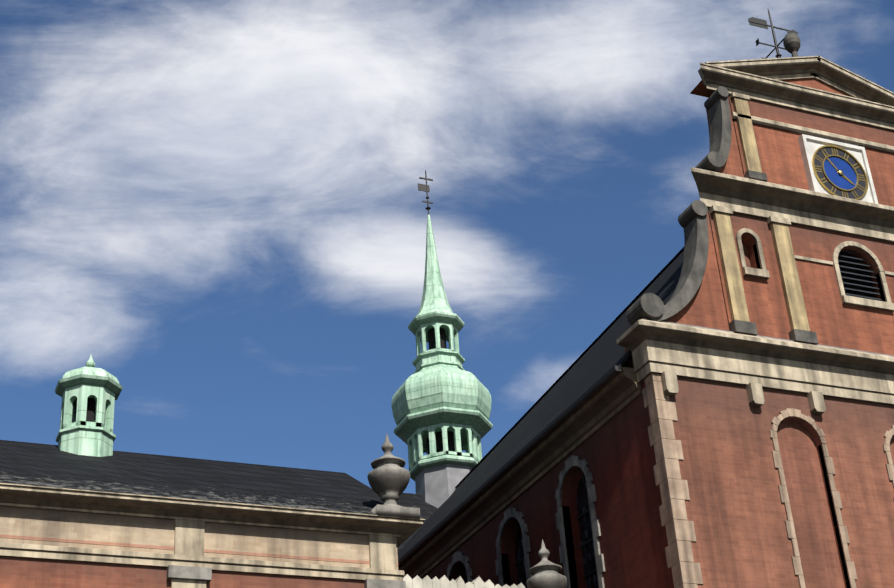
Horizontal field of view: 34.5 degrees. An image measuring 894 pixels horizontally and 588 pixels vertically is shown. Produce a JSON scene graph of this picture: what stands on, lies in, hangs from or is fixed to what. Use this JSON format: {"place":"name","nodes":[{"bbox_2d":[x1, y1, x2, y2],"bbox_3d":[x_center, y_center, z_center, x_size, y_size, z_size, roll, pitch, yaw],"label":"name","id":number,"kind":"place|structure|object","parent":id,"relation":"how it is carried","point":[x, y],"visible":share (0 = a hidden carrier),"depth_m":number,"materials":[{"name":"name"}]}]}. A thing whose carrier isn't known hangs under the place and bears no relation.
{"place":"outdoors","nodes":[
{"label":"outdoors","id":0,"kind":"place"},
{"bbox_2d":[0,556,363,587],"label":"chapel wall","id":1,"kind":"structure","parent":0,"point":[15,572],"depth_m":22.61,"materials":[{"name":"red brick"}]},
{"bbox_2d":[166,565,405,587],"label":"pilaster capitals","id":2,"kind":"object","parent":1,"relation":"attached to","point":[189,573],"visible":0.81,"depth_m":23.06,"materials":[{"name":"grey stone"}]},
{"bbox_2d":[0,506,397,569],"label":"frieze panels","id":3,"kind":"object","parent":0,"point":[16,521],"depth_m":23.29,"materials":[{"name":"beige stone"}]},
{"bbox_2d":[0,534,397,565],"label":"frieze panel trim","id":4,"kind":"structure","parent":3,"relation":"attached to","point":[172,548],"depth_m":23.16,"materials":[{"name":"beige stone"}]},
{"bbox_2d":[0,0,893,493],"label":"sky","id":5,"kind":"structure","parent":0,"point":[218,205],"materials":[{"name":"blue"}]},
{"bbox_2d":[403,574,524,587],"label":"link wall cresting","id":6,"kind":"object","parent":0,"point":[417,581],"visible":0.96,"depth_m":24.76,"materials":[{"name":"beige stone"}]},
{"bbox_2d":[527,539,566,587],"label":"stone urn finial","id":7,"kind":"object","parent":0,"point":[544,571],"visible":1,"depth_m":25.45,"materials":[{"name":"grey stone"}]},
{"bbox_2d":[422,381,673,587],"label":"brick side wall","id":8,"kind":"structure","parent":0,"point":[617,453],"depth_m":25.77,"materials":[{"name":"red brick"}]},
{"bbox_2d":[398,367,641,578],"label":"cornice","id":9,"kind":"structure","parent":8,"relation":"attached to","point":[608,402],"depth_m":28.42,"materials":[{"name":"beige stone"}]},
{"bbox_2d":[398,365,620,568],"bbox_3d":[-1.578,6.865,34.628,0.120,0.100,23.700,8,-31,-22],"label":"gutter","id":10,"kind":"object","parent":9,"relation":"attached to","point":[569,411],"visible":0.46,"depth_m":28.50,"materials":[{"name":"black metal"}]},
{"bbox_2d":[446,455,604,587],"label":"window surrounds","id":11,"kind":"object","parent":8,"relation":"attached to","point":[572,461],"depth_m":27.26,"materials":[{"name":"grey stone"}]},
{"bbox_2d":[463,473,597,587],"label":"window panes","id":12,"kind":"structure","parent":11,"relation":"in","point":[585,537],"depth_m":27.20,"materials":[{"name":"black glass"}]},
{"bbox_2d":[514,477,598,587],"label":"window frames","id":13,"kind":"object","parent":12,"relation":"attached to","point":[581,547],"visible":0.27,"depth_m":26.88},
{"bbox_2d":[742,243,893,587],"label":"arched niche","id":14,"kind":"object","parent":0,"point":[817,546],"visible":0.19,"depth_m":25.07,"materials":[{"name":"red brick"}]},
{"label":"ground","id":15,"kind":"structure","parent":0,"visible":0},
{"bbox_2d":[0,483,424,587],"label":"stone entablature","id":16,"kind":"structure","parent":15,"relation":"on","point":[190,517],"depth_m":23.40,"materials":[{"name":"beige stone"}]},
{"bbox_2d":[0,440,421,518],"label":"roof","id":17,"kind":"structure","parent":16,"relation":"on","point":[35,464],"depth_m":25.33,"materials":[{"name":"black tile"}]},
{"bbox_2d":[55,355,122,456],"bbox_3d":[-6.774,2.356,27.097,1.201,2.790,1.201,8,-31,-22],"label":"cupola","id":18,"kind":"object","parent":17,"relation":"on","point":[103,388],"depth_m":26.86,"materials":[{"name":"green metal"}]},
{"bbox_2d":[367,434,419,518],"bbox_3d":[-1.022,3.233,25.346,0.782,1.725,0.782,8,-31,-22],"label":"stone urn","id":19,"kind":"object","parent":16,"relation":"on","point":[388,476],"visible":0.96,"depth_m":25.05,"materials":[{"name":"grey stone"}]},
{"bbox_2d":[396,250,683,559],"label":"roof","id":20,"kind":"structure","parent":15,"relation":"on","point":[604,354],"depth_m":34.56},
{"bbox_2d":[415,464,471,507],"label":"spire base","id":21,"kind":"object","parent":20,"relation":"on","point":[436,486],"visible":0.15,"depth_m":45.13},
{"bbox_2d":[391,215,492,480],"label":"church spire","id":22,"kind":"object","parent":21,"relation":"on","point":[442,390],"visible":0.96,"depth_m":46.34,"materials":[{"name":"green metal"}]},
{"bbox_2d":[418,170,432,214],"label":"weather vane","id":23,"kind":"object","parent":22,"relation":"on","point":[424,188],"visible":0.94,"depth_m":51.37,"materials":[{"name":"black metal"}]},
{"bbox_2d":[427,328,461,454],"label":"window openings","id":24,"kind":"object","parent":22,"relation":"in","point":[438,435],"visible":0.21,"depth_m":46.50,"materials":[{"name":"black"}]},
{"bbox_2d":[459,247,683,483],"bbox_3d":[3.747,1.510,38.282,0.320,1.119,20.400,8,-31,-22],"label":"roof edge","id":25,"kind":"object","parent":20,"relation":"on","point":[600,335],"depth_m":38.65,"materials":[{"name":"metal"}]},
{"bbox_2d":[625,79,893,587],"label":"brick gable","id":26,"kind":"object","parent":15,"relation":"on","point":[735,510],"visible":0.35,"depth_m":25.79,"materials":[{"name":"red brick"}]},
{"bbox_2d":[626,33,817,344],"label":"stone scroll ornaments","id":27,"kind":"object","parent":26,"relation":"attached to","point":[692,220],"visible":0.9,"depth_m":26.78},
{"bbox_2d":[616,55,893,414],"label":"stone cornices","id":28,"kind":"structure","parent":26,"relation":"attached to","point":[669,353],"depth_m":27.56,"materials":[{"name":"beige stone"}]},
{"bbox_2d":[642,318,893,355],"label":"cornice edge","id":29,"kind":"object","parent":28,"relation":"on","point":[774,338],"visible":0.22,"depth_m":26.34,"materials":[{"name":"beige stone"}]},
{"bbox_2d":[712,97,809,330],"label":"pilasters","id":30,"kind":"object","parent":26,"relation":"attached to","point":[790,282],"visible":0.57,"depth_m":27.15,"materials":[{"name":"beige stone"}]},
{"bbox_2d":[642,373,893,587],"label":"stone quoins","id":31,"kind":"object","parent":26,"relation":"attached to","point":[680,532],"visible":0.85,"depth_m":24.37,"materials":[{"name":"beige stone"}]},
{"bbox_2d":[748,9,798,58],"bbox_3d":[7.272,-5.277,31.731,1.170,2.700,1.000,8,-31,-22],"label":"weather vane","id":32,"kind":"object","parent":26,"relation":"attached to","point":[778,55],"visible":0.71,"depth_m":31.95,"materials":[{"name":"black metal"}]},
{"bbox_2d":[798,134,877,203],"bbox_3d":[7.944,-2.424,29.218,1.560,1.560,0.170,8,-31,-22],"label":"clock surround","id":33,"kind":"object","parent":26,"relation":"attached to","point":[809,145],"visible":0.44,"depth_m":29.25,"materials":[{"name":"white stone"}]},
{"bbox_2d":[814,147,865,198],"bbox_3d":[7.962,-2.446,29.180,1.280,1.280,0.001,8,-31,-22],"label":"clock dial ring","id":34,"kind":"object","parent":33,"relation":"attached to","point":[829,186],"visible":0.62,"depth_m":29.18,"materials":[{"name":"black metal"}]},
{"bbox_2d":[812,145,867,199],"bbox_3d":[7.973,-2.460,29.157,1.330,1.330,0.058,8,-31,-22],"label":"clock gilding","id":35,"kind":"object","parent":34,"relation":"attached to","point":[840,172],"visible":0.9,"depth_m":29.18,"materials":[{"name":"gold metal"}]},
{"bbox_2d":[824,156,856,189],"bbox_3d":[7.962,-2.447,29.179,0.840,0.840,0.001,8,-31,-22],"label":"clock face","id":36,"kind":"object","parent":33,"relation":"attached to","point":[835,177],"visible":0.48,"depth_m":29.18},
{"bbox_2d":[838,250,881,299],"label":"gable louvres","id":37,"kind":"object","parent":26,"relation":"in","point":[857,281],"visible":0.56,"depth_m":28.39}
]}

